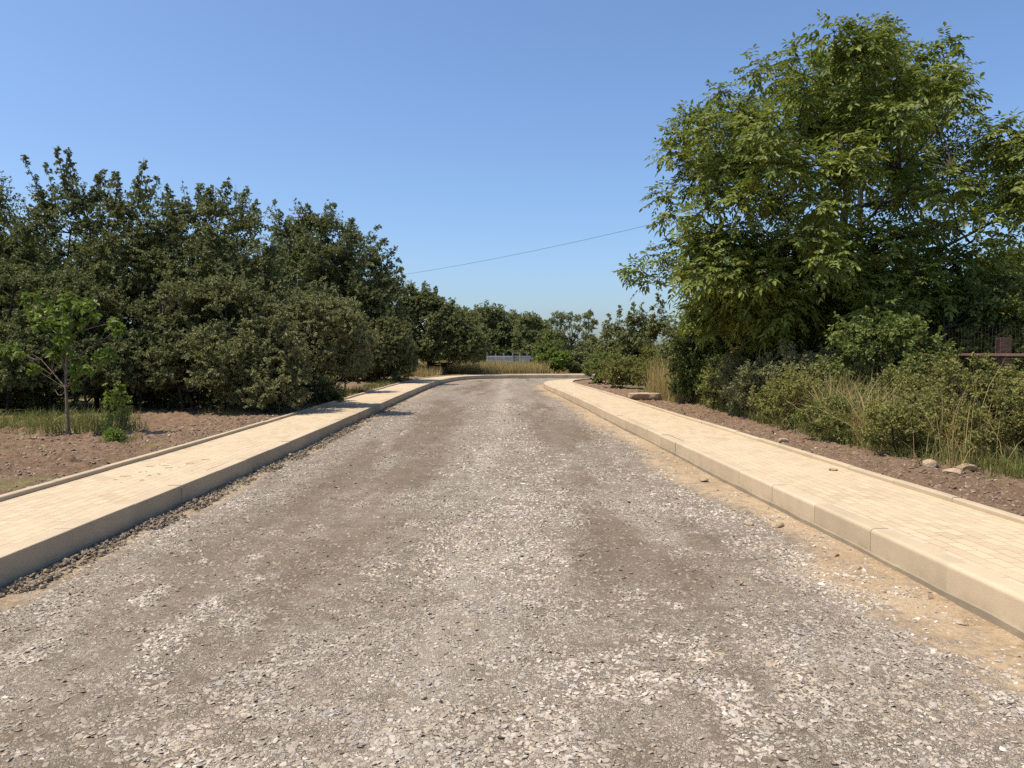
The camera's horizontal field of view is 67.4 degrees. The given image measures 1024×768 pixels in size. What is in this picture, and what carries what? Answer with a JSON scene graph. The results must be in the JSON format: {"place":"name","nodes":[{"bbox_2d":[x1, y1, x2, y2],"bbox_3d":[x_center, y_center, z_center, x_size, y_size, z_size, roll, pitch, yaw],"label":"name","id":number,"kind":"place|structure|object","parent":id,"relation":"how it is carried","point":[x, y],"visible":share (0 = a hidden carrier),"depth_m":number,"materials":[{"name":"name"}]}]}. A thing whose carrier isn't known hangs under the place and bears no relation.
{"place":"outdoors","nodes":[
{"label":"outdoors","id":0,"kind":"place"},
{"bbox_2d":[0,400,407,596],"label":"rubble ridge","id":1,"kind":"structure","parent":0,"point":[27,583],"depth_m":7.06,"materials":[{"name":"gravel"}]},
{"bbox_2d":[0,376,422,494],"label":"soil","id":2,"kind":"structure","parent":0,"point":[178,417],"depth_m":12.24,"materials":[{"name":"brown soil"}]},
{"bbox_2d":[100,424,127,440],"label":"young shrub","id":3,"kind":"object","parent":2,"relation":"on","point":[113,434],"visible":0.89,"depth_m":11.84,"materials":[{"name":"green plant"}]},
{"bbox_2d":[100,380,132,429],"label":"young shrub","id":4,"kind":"object","parent":2,"relation":"on","point":[110,399],"visible":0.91,"depth_m":13.70,"materials":[{"name":"green plant"}]},
{"bbox_2d":[98,431,143,443],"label":"meadow grass","id":5,"kind":"structure","parent":2,"relation":"on","point":[132,438],"depth_m":11.85,"materials":[{"name":"green plant"}]},
{"bbox_2d":[0,394,354,491],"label":"soil clods","id":6,"kind":"object","parent":2,"relation":"on","point":[55,475],"visible":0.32,"depth_m":12.16,"materials":[{"name":"soil"}]},
{"bbox_2d":[126,263,308,410],"bbox_3d":[-6.919,-1.078,18.411,4.036,3.614,3.369,1,3,30],"label":"hedge bush","id":7,"kind":"object","parent":2,"relation":"on","point":[200,349],"visible":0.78,"depth_m":17.75,"materials":[{"name":"green plant"}]},
{"bbox_2d":[207,299,318,413],"bbox_3d":[-5.822,-0.590,17.846,2.610,2.716,2.103,1,3,28],"label":"hedge bush","id":8,"kind":"object","parent":2,"relation":"on","point":[252,393],"visible":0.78,"depth_m":17.44,"materials":[{"name":"green plant"}]},
{"bbox_2d":[286,368,350,402],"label":"hedge bush","id":9,"kind":"object","parent":2,"relation":"on","point":[329,393],"visible":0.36,"depth_m":21.73,"materials":[{"name":"green plant"}]},
{"bbox_2d":[257,276,382,404],"bbox_3d":[-5.213,-1.038,19.832,3.725,3.432,2.633,0,2,0],"label":"hedge bush","id":10,"kind":"object","parent":2,"relation":"on","point":[325,355],"visible":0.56,"depth_m":19.62,"materials":[{"name":"green plant"}]},
{"bbox_2d":[277,277,373,389],"bbox_3d":[-6.856,-1.687,26.971,3.872,4.155,3.308,1,3,32],"label":"hedge bush","id":11,"kind":"object","parent":2,"relation":"on","point":[334,293],"visible":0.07,"depth_m":26.68,"materials":[{"name":"green plant"}]},
{"bbox_2d":[358,308,423,382],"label":"hedge bush","id":12,"kind":"object","parent":2,"relation":"on","point":[397,338],"visible":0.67,"depth_m":35.45,"materials":[{"name":"green plant"}]},
{"bbox_2d":[0,374,594,548],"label":"pavement","id":13,"kind":"structure","parent":0,"point":[27,516],"depth_m":8.73,"materials":[{"name":"beige concrete"}]},
{"bbox_2d":[114,459,209,482],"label":"twig litter","id":14,"kind":"object","parent":13,"relation":"on","point":[164,465],"visible":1,"depth_m":9.23,"materials":[{"name":"brown plant"}]},
{"bbox_2d":[198,378,411,415],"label":"hedge grass","id":15,"kind":"structure","parent":0,"point":[366,387],"depth_m":26.18,"materials":[{"name":"green plant"}]},
{"bbox_2d":[399,358,593,373],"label":"dry grass","id":16,"kind":"structure","parent":0,"point":[498,367],"depth_m":51.63,"materials":[{"name":"beige plant"}]},
{"bbox_2d":[0,378,1023,767],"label":"road","id":17,"kind":"structure","parent":0,"point":[948,634],"depth_m":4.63,"materials":[{"name":"grey gravel"}]},
{"bbox_2d":[700,477,708,481],"bbox_3d":[2.418,1.204,9.657,0.104,0.062,0.149,0,2,3],"label":"stone chip","id":18,"kind":"object","parent":17,"relation":"on","point":[703,479],"visible":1,"depth_m":9.62,"materials":[{"name":"stone"}]},
{"bbox_2d":[742,522,753,525],"bbox_3d":[2.205,1.308,7.151,0.111,0.048,0.078,-1,2,-12],"label":"stone chip","id":19,"kind":"object","parent":17,"relation":"on","point":[748,523],"visible":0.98,"depth_m":7.13,"materials":[{"name":"stone"}]},
{"bbox_2d":[771,522,783,527],"bbox_3d":[2.456,1.312,7.113,0.152,0.056,0.093,-2,3,-43],"label":"stone chip","id":20,"kind":"object","parent":17,"relation":"on","point":[777,524],"visible":0.98,"depth_m":7.08,"materials":[{"name":"stone"}]},
{"bbox_2d":[824,552,839,556],"bbox_3d":[2.519,1.352,6.064,0.079,0.052,0.106,-2,3,-42],"label":"stone chip","id":21,"kind":"object","parent":17,"relation":"on","point":[833,554],"visible":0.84,"depth_m":6.04,"materials":[{"name":"stone"}]},
{"bbox_2d":[914,591,933,599],"bbox_3d":[2.702,1.386,5.039,0.111,0.049,0.092,2,3,40],"label":"stone chip","id":22,"kind":"object","parent":17,"relation":"on","point":[924,595],"visible":1,"depth_m":5.02,"materials":[{"name":"stone"}]},
{"bbox_2d":[952,618,968,625],"bbox_3d":[2.659,1.414,4.556,0.067,0.042,0.090,-1,3,-28],"label":"stone chip","id":23,"kind":"object","parent":17,"relation":"on","point":[960,621],"visible":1,"depth_m":4.54,"materials":[{"name":"stone"}]},
{"bbox_2d":[0,359,1023,490],"bbox_3d":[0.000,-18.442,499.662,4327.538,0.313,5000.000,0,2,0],"label":"ground","id":24,"kind":"structure","parent":0,"point":[24,481],"depth_m":14.57,"materials":[{"name":"brown soil"}]},
{"bbox_2d":[0,170,48,407],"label":"hedge tree","id":25,"kind":"object","parent":24,"relation":"on","point":[5,221],"visible":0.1,"depth_m":20.00,"materials":[{"name":"green plant"}]},
{"bbox_2d":[0,290,127,434],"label":"sapling","id":26,"kind":"object","parent":24,"relation":"on","point":[75,305],"visible":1,"depth_m":12.85,"materials":[{"name":"green plant"}]},
{"bbox_2d":[0,402,158,435],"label":"meadow grass","id":27,"kind":"structure","parent":24,"relation":"on","point":[88,421],"depth_m":13.93,"materials":[{"name":"green plant"}]},
{"bbox_2d":[0,229,169,397],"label":"hedge tree","id":28,"kind":"object","parent":24,"relation":"on","point":[62,244],"visible":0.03,"depth_m":24.98,"materials":[{"name":"green plant"}]},
{"bbox_2d":[0,253,174,413],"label":"hedge bush","id":29,"kind":"object","parent":24,"relation":"on","point":[122,369],"visible":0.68,"depth_m":17.67,"materials":[{"name":"green plant"}]},
{"bbox_2d":[0,146,181,413],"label":"hedge tree","id":30,"kind":"object","parent":24,"relation":"on","point":[31,254],"visible":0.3,"depth_m":19.30,"materials":[{"name":"green plant"}]},
{"bbox_2d":[114,176,293,409],"bbox_3d":[-8.098,-2.252,20.520,4.678,6.473,4.476,0,2,0],"label":"hedge tree","id":31,"kind":"object","parent":24,"relation":"on","point":[211,247],"visible":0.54,"depth_m":19.57,"materials":[{"name":"green plant"}]},
{"bbox_2d":[159,232,374,370],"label":"hedge tree","id":32,"kind":"object","parent":24,"relation":"on","point":[258,244],"visible":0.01,"depth_m":44.44,"materials":[{"name":"green plant"}]},
{"bbox_2d":[0,377,585,588],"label":"kerb footing","id":33,"kind":"object","parent":24,"relation":"on","point":[86,546],"visible":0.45,"depth_m":7.26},
{"bbox_2d":[0,373,594,501],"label":"kerb edging","id":34,"kind":"object","parent":24,"relation":"on","point":[28,490],"visible":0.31,"depth_m":10.27,"materials":[{"name":"concrete"}]},
{"bbox_2d":[258,198,413,381],"bbox_3d":[-8.932,-4.442,37.857,8.318,9.196,6.691,0,2,0],"label":"hedge tree","id":35,"kind":"object","parent":24,"relation":"on","point":[317,254],"visible":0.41,"depth_m":36.87,"materials":[{"name":"green plant"}]},
{"bbox_2d":[398,365,445,376],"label":"dry grass","id":36,"kind":"structure","parent":24,"relation":"on","point":[430,372],"depth_m":46.25,"materials":[{"name":"beige plant"}]},
{"bbox_2d":[388,280,487,370],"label":"hedge tree","id":37,"kind":"object","parent":24,"relation":"on","point":[464,339],"visible":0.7,"depth_m":48.92,"materials":[{"name":"green plant"}]},
{"bbox_2d":[441,305,492,362],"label":"tree","id":38,"kind":"object","parent":24,"relation":"on","point":[479,321],"visible":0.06,"depth_m":63.16,"materials":[{"name":"green plant"}]},
{"bbox_2d":[469,300,517,362],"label":"tree","id":39,"kind":"object","parent":24,"relation":"on","point":[500,333],"visible":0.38,"depth_m":70.97,"materials":[{"name":"green plant"}]},
{"bbox_2d":[439,310,565,361],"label":"tree","id":40,"kind":"object","parent":24,"relation":"on","point":[540,329],"visible":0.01,"depth_m":83.22,"materials":[{"name":"green plant"}]},
{"bbox_2d":[486,352,534,362],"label":"panel fence","id":41,"kind":"object","parent":24,"relation":"on","point":[503,357],"visible":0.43,"depth_m":59.42,"materials":[{"name":"silver metal"}]},
{"bbox_2d":[500,309,535,352],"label":"tree","id":42,"kind":"object","parent":24,"relation":"on","point":[514,318],"visible":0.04,"depth_m":73.00,"materials":[{"name":"green plant"}]},
{"bbox_2d":[506,311,553,362],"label":"tree","id":43,"kind":"object","parent":24,"relation":"on","point":[526,338],"visible":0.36,"depth_m":68.97,"materials":[{"name":"green plant"}]},
{"bbox_2d":[529,328,570,370],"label":"tree","id":44,"kind":"object","parent":24,"relation":"on","point":[542,346],"visible":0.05,"depth_m":58.95,"materials":[{"name":"green plant"}]},
{"bbox_2d":[535,346,570,373],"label":"flowering bush","id":45,"kind":"object","parent":24,"relation":"on","point":[557,359],"visible":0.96,"depth_m":52.64,"materials":[{"name":"green plant"}]},
{"bbox_2d":[548,309,598,372],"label":"feathery tree","id":46,"kind":"object","parent":24,"relation":"on","point":[578,328],"visible":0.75,"depth_m":54.40,"materials":[{"name":"green plant"}]},
{"bbox_2d":[565,349,592,372],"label":"flowering bush","id":47,"kind":"object","parent":24,"relation":"on","point":[577,358],"visible":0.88,"depth_m":53.16,"materials":[{"name":"green plant"}]},
{"bbox_2d":[573,336,615,354],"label":"tree","id":48,"kind":"object","parent":24,"relation":"on","point":[589,343],"visible":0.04,"depth_m":64.87,"materials":[{"name":"green plant"}]},
{"bbox_2d":[591,305,638,356],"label":"upright shrub","id":49,"kind":"object","parent":24,"relation":"on","point":[609,331],"visible":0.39,"depth_m":40.62,"materials":[{"name":"green plant"}]},
{"bbox_2d":[597,351,641,387],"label":"roadside bush","id":50,"kind":"object","parent":24,"relation":"on","point":[613,368],"visible":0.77,"depth_m":30.06,"materials":[{"name":"green plant"}]},
{"bbox_2d":[614,301,655,361],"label":"upright shrub","id":51,"kind":"object","parent":24,"relation":"on","point":[638,342],"visible":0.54,"depth_m":39.66,"materials":[{"name":"green plant"}]},
{"bbox_2d":[629,354,673,387],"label":"roadside bush","id":52,"kind":"object","parent":24,"relation":"on","point":[636,369],"visible":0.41,"depth_m":26.61,"materials":[{"name":"green plant"}]},
{"bbox_2d":[638,292,671,362],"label":"upright shrub","id":53,"kind":"object","parent":24,"relation":"on","point":[653,329],"visible":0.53,"depth_m":37.76,"materials":[{"name":"green plant"}]},
{"bbox_2d":[652,315,680,363],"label":"upright shrub","id":54,"kind":"object","parent":24,"relation":"on","point":[665,347],"visible":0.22,"depth_m":33.72,"materials":[{"name":"green plant"}]},
{"bbox_2d":[661,285,760,399],"bbox_3d":[5.775,-1.245,21.458,3.205,3.731,2.641,0,2,0],"label":"understory shrub","id":55,"kind":"object","parent":24,"relation":"on","point":[689,362],"visible":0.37,"depth_m":21.07,"materials":[{"name":"green plant"}]},
{"bbox_2d":[689,354,733,397],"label":"roadside bush","id":56,"kind":"object","parent":24,"relation":"on","point":[699,382],"visible":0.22,"depth_m":20.37,"materials":[{"name":"green plant"}]},
{"bbox_2d":[707,343,789,399],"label":"roadside bush","id":57,"kind":"object","parent":24,"relation":"on","point":[727,374],"visible":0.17,"depth_m":18.25,"materials":[{"name":"green plant"}]},
{"bbox_2d":[723,338,829,416],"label":"roadside bush","id":58,"kind":"object","parent":24,"relation":"on","point":[772,368],"visible":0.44,"depth_m":15.97,"materials":[{"name":"green plant"}]},
{"bbox_2d":[543,386,1023,640],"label":"kerb footing","id":59,"kind":"object","parent":24,"relation":"on","point":[1000,622],"visible":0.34,"depth_m":5.94,"materials":[{"name":"beige concrete"}]},
{"bbox_2d":[544,378,1023,629],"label":"kerb","id":60,"kind":"structure","parent":24,"relation":"on","point":[1001,597],"depth_m":6.15,"materials":[{"name":"concrete"}]},
{"bbox_2d":[571,377,1023,524],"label":"kerb edging","id":61,"kind":"object","parent":24,"relation":"on","point":[1019,519],"visible":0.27,"depth_m":8.71,"materials":[{"name":"concrete"}]},
{"bbox_2d":[670,286,938,355],"bbox_3d":[10.133,-1.570,24.965,9.827,4.098,3.564,0,2,0],"label":"garden tree","id":62,"kind":"object","parent":24,"relation":"on","point":[705,335],"depth_m":24.91,"materials":[{"name":"green plant"}]},
{"bbox_2d":[733,280,886,369],"bbox_3d":[7.269,-1.000,18.488,3.175,3.452,3.152,-2,3,-37],"label":"understory shrub","id":63,"kind":"object","parent":24,"relation":"on","point":[808,344],"visible":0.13,"depth_m":17.79,"materials":[{"name":"green plant"}]},
{"bbox_2d":[612,9,1023,364],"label":"walnut tree","id":64,"kind":"object","parent":24,"relation":"on","point":[864,115],"visible":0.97,"depth_m":16.14,"materials":[{"name":"green plant"}]},
{"bbox_2d":[761,354,874,428],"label":"roadside bush","id":65,"kind":"object","parent":24,"relation":"on","point":[793,388],"visible":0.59,"depth_m":13.86,"materials":[{"name":"green plant"}]},
{"bbox_2d":[778,333,875,405],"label":"roadside bush","id":66,"kind":"object","parent":24,"relation":"on","point":[811,358],"visible":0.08,"depth_m":15.46,"materials":[{"name":"green plant"}]},
{"bbox_2d":[688,392,1023,478],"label":"verge grass","id":67,"kind":"structure","parent":24,"relation":"on","point":[1017,469],"depth_m":10.15,"materials":[{"name":"green plant"}]},
{"bbox_2d":[690,367,1023,470],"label":"straw clump","id":68,"kind":"object","parent":24,"relation":"on","point":[950,446],"visible":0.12,"depth_m":10.12,"materials":[{"name":"beige plant"}]},
{"bbox_2d":[856,188,862,251],"bbox_3d":[11.014,-3.070,24.397,0.209,7.585,0.220,-2,3,-43],"label":"utility pole","id":69,"kind":"object","parent":24,"relation":"on","point":[860,197],"depth_m":24.22,"materials":[{"name":"brown wood"}]},
{"bbox_2d":[366,214,692,279],"bbox_3d":[0.281,-6.644,36.924,0.012,1.157,33.333,-2,3,-40],"label":"overhead cable","id":70,"kind":"object","parent":69,"relation":"attached to","point":[544,248],"visible":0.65,"depth_m":35.35,"materials":[{"name":"grey plastic"}]},
{"bbox_2d":[725,358,1018,463],"bbox_3d":[5.424,0.236,11.532,5.067,1.447,6.260,0,2,0],"label":"straw clump","id":71,"kind":"object","parent":24,"relation":"on","point":[850,392],"visible":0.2,"depth_m":11.29,"materials":[{"name":"beige plant"}]},
{"bbox_2d":[810,305,964,400],"bbox_3d":[6.645,-0.254,13.729,2.421,2.313,2.239,2,3,39],"label":"roadside bush","id":72,"kind":"object","parent":24,"relation":"on","point":[861,342],"visible":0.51,"depth_m":13.40,"materials":[{"name":"green plant"}]},
{"bbox_2d":[850,393,957,455],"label":"roadside bush","id":73,"kind":"object","parent":24,"relation":"on","point":[874,425],"visible":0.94,"depth_m":10.29,"materials":[{"name":"green plant"}]},
{"bbox_2d":[851,349,981,429],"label":"roadside bush","id":74,"kind":"object","parent":24,"relation":"on","point":[888,373],"visible":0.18,"depth_m":12.32,"materials":[{"name":"green plant"}]},
{"bbox_2d":[870,293,975,375],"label":"understory shrub","id":75,"kind":"object","parent":24,"relation":"on","point":[895,363],"visible":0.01,"depth_m":18.12,"materials":[{"name":"green plant"}]},
{"bbox_2d":[873,325,1023,430],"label":"rail fence","id":76,"kind":"object","parent":24,"relation":"on","point":[1003,345],"visible":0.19,"depth_m":12.53,"materials":[{"name":"brown paint"}]},
{"bbox_2d":[876,350,1023,450],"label":"roadside bush","id":77,"kind":"object","parent":24,"relation":"on","point":[959,379],"visible":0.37,"depth_m":10.75,"materials":[{"name":"green plant"}]},
{"bbox_2d":[927,258,1023,379],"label":"understory shrub","id":78,"kind":"object","parent":24,"relation":"on","point":[996,304],"visible":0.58,"depth_m":15.82,"materials":[{"name":"green plant"}]},
{"bbox_2d":[954,366,1023,459],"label":"roadside bush","id":79,"kind":"object","parent":24,"relation":"on","point":[1004,396],"visible":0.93,"depth_m":9.78,"materials":[{"name":"green plant"}]},
{"bbox_2d":[973,237,1023,380],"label":"garden tree","id":80,"kind":"object","parent":24,"relation":"on","point":[1022,251],"visible":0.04,"depth_m":23.46,"materials":[{"name":"green plant"}]},
{"bbox_2d":[0,0,1023,347],"label":"sky","id":81,"kind":"structure","parent":0,"point":[469,131],"materials":[{"name":"blue"}]},
{"bbox_2d":[547,379,1023,586],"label":"pavement","id":82,"kind":"structure","parent":0,"point":[993,544],"depth_m":7.40,"materials":[{"name":"beige concrete"}]},
{"bbox_2d":[574,380,1023,516],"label":"soil","id":83,"kind":"structure","parent":0,"point":[991,486],"depth_m":9.84,"materials":[{"name":"brown soil"}]},
{"bbox_2d":[581,347,628,383],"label":"roadside bush","id":84,"kind":"object","parent":83,"relation":"on","point":[591,363],"visible":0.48,"depth_m":34.88,"materials":[{"name":"green plant"}]},
{"bbox_2d":[628,392,661,400],"bbox_3d":[3.973,0.384,22.932,1.076,0.259,0.776,0,2,-6],"label":"stone slab","id":85,"kind":"object","parent":83,"relation":"on","point":[645,396],"depth_m":22.63,"materials":[{"name":"stone"}]},
{"bbox_2d":[637,351,708,402],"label":"straw clump","id":86,"kind":"object","parent":83,"relation":"on","point":[657,384],"visible":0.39,"depth_m":23.11,"materials":[{"name":"beige plant"}]},
{"bbox_2d":[697,361,731,408],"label":"roadside bush","id":87,"kind":"object","parent":83,"relation":"on","point":[705,387],"visible":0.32,"depth_m":19.39,"materials":[{"name":"green plant"}]},
{"bbox_2d":[717,361,764,414],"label":"roadside bush","id":88,"kind":"object","parent":83,"relation":"on","point":[727,393],"visible":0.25,"depth_m":17.26,"materials":[{"name":"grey plant"}]},
{"bbox_2d":[777,438,788,442],"bbox_3d":[4.217,0.882,11.950,0.190,0.086,0.107,0,2,0],"label":"rubble stone","id":89,"kind":"object","parent":83,"relation":"on","point":[782,440],"visible":0.92,"depth_m":11.91,"materials":[{"name":"stone"}]},
{"bbox_2d":[749,370,824,424],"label":"roadside bush","id":90,"kind":"object","parent":83,"relation":"on","point":[763,406],"visible":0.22,"depth_m":15.07,"materials":[{"name":"green plant"}]},
{"bbox_2d":[790,389,884,443],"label":"roadside bush","id":91,"kind":"object","parent":83,"relation":"on","point":[828,421],"visible":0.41,"depth_m":11.97,"materials":[{"name":"green plant"}]},
{"bbox_2d":[922,459,937,467],"bbox_3d":[5.089,0.978,9.348,0.165,0.128,0.281,1,3,33],"label":"rubble stone","id":92,"kind":"object","parent":83,"relation":"on","point":[931,462],"visible":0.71,"depth_m":9.26,"materials":[{"name":"stone"}]},
{"bbox_2d":[942,468,962,475],"bbox_3d":[5.024,1.005,8.753,0.133,0.096,0.248,-1,3,-25],"label":"rubble stone","id":93,"kind":"object","parent":83,"relation":"on","point":[959,472],"visible":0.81,"depth_m":8.70,"materials":[{"name":"stone"}]},
{"bbox_2d":[956,463,977,470],"bbox_3d":[5.415,0.993,9.146,0.242,0.096,0.120,0,2,8],"label":"rubble stone","id":94,"kind":"object","parent":83,"relation":"on","point":[965,466],"visible":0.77,"depth_m":9.10,"materials":[{"name":"stone"}]}
]}

